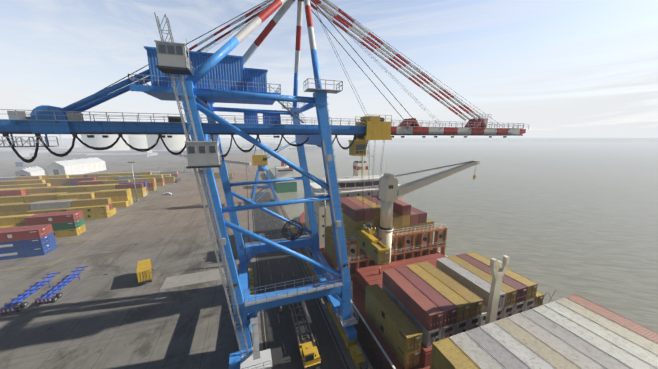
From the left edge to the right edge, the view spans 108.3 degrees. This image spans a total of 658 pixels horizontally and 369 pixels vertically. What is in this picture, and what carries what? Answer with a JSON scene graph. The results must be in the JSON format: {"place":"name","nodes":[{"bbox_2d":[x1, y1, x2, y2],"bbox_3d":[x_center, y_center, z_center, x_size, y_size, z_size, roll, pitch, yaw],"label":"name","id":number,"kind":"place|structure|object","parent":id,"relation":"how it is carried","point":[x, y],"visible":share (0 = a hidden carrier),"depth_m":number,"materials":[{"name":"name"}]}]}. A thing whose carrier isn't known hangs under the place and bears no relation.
{"place":"outdoors","nodes":[
{"label":"outdoors","id":0,"kind":"place"},
{"bbox_2d":[15,166,46,176],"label":"warehouse","id":1,"kind":"structure","parent":0,"point":[33,171],"depth_m":192.45,"materials":[{"name":"grey"}]},
{"bbox_2d":[47,157,105,174],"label":"warehouse","id":2,"kind":"structure","parent":0,"point":[79,166],"depth_m":217.79,"materials":[{"name":"grey"}]},
{"bbox_2d":[0,134,321,172],"bbox_3d":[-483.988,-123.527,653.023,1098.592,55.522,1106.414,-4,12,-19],"label":"industrial backdrop","id":3,"kind":"structure","parent":0,"point":[120,148],"depth_m":525.05,"materials":[{"name":"metal"}]},
{"bbox_2d":[0,138,368,368],"bbox_3d":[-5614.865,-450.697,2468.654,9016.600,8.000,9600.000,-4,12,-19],"label":"ground","id":4,"kind":"structure","parent":0,"point":[117,316],"depth_m":53.23,"materials":[{"name":"concrete"}]},
{"bbox_2d":[0,272,59,314],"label":"trailer chassis","id":5,"kind":"object","parent":4,"relation":"on","point":[11,306],"visible":1,"depth_m":47.87,"materials":[{"name":"blue metal"}]},
{"bbox_2d":[35,265,88,303],"bbox_3d":[-59.363,22.428,53.561,2.560,1.960,12.535,-4,12,-19],"label":"trailer chassis","id":6,"kind":"object","parent":4,"relation":"on","point":[48,297],"visible":1,"depth_m":50.54,"materials":[{"name":"blue metal"}]},
{"bbox_2d":[0,162,232,259],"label":"shipping containers","id":7,"kind":"object","parent":4,"relation":"on","point":[39,214],"visible":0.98,"depth_m":101.72,"materials":[{"name":"multicoloured"}]},
{"bbox_2d":[136,259,152,284],"bbox_3d":[-44.511,20.742,57.904,3.005,3.560,8.522,-8,14,-35],"label":"shipping container","id":8,"kind":"object","parent":4,"relation":"on","point":[144,270],"visible":1,"depth_m":54.91,"materials":[{"name":"metal"}]},
{"bbox_2d":[128,152,268,200],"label":"light poles","id":9,"kind":"object","parent":4,"relation":"on","point":[134,180],"visible":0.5,"depth_m":125.67,"materials":[{"name":"metal"}]},
{"bbox_2d":[0,0,528,368],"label":"gantry crane","id":10,"kind":"object","parent":4,"relation":"on","point":[193,82],"visible":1,"depth_m":34.39,"materials":[{"name":"metal"}]},
{"bbox_2d":[250,136,294,202],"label":"gantry crane","id":11,"kind":"object","parent":4,"relation":"on","point":[260,161],"visible":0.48,"depth_m":116.72,"materials":[{"name":"blue metal"}]},
{"bbox_2d":[0,161,372,368],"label":"pavement","id":12,"kind":"structure","parent":0,"point":[279,337],"depth_m":48.45,"materials":[{"name":"concrete"}]},
{"bbox_2d":[287,302,320,368],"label":"terminal truck","id":13,"kind":"object","parent":12,"relation":"on","point":[310,355],"visible":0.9,"depth_m":37.28,"materials":[{"name":"yellow metal"}]},
{"bbox_2d":[0,138,657,363],"bbox_3d":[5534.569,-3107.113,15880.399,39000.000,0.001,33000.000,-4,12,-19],"label":"water","id":14,"kind":"structure","parent":0,"point":[564,219],"depth_m":132.22,"materials":[{"name":"grey liquid"}]},
{"bbox_2d":[267,155,296,192],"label":"cargo ship","id":15,"kind":"object","parent":14,"relation":"in","point":[283,170],"visible":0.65,"depth_m":160.69,"materials":[{"name":"green metal"}]},
{"bbox_2d":[300,154,509,368],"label":"ship hull","id":16,"kind":"object","parent":14,"relation":"on","point":[379,353],"visible":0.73,"depth_m":55.39,"materials":[{"name":"metal"}]},
{"bbox_2d":[325,196,657,368],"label":"shipping containers","id":17,"kind":"object","parent":16,"relation":"on","point":[440,308],"visible":0.94,"depth_m":34.37,"materials":[{"name":"metal"}]},
{"bbox_2d":[0,0,657,137],"label":"sky","id":18,"kind":"structure","parent":0,"point":[556,68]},
{"bbox_2d":[382,138,657,141],"bbox_3d":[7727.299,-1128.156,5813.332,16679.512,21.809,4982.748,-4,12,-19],"label":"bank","id":19,"kind":"structure","parent":0,"point":[544,140],"depth_m":1841.38,"materials":[{"name":"grey"}]}
]}

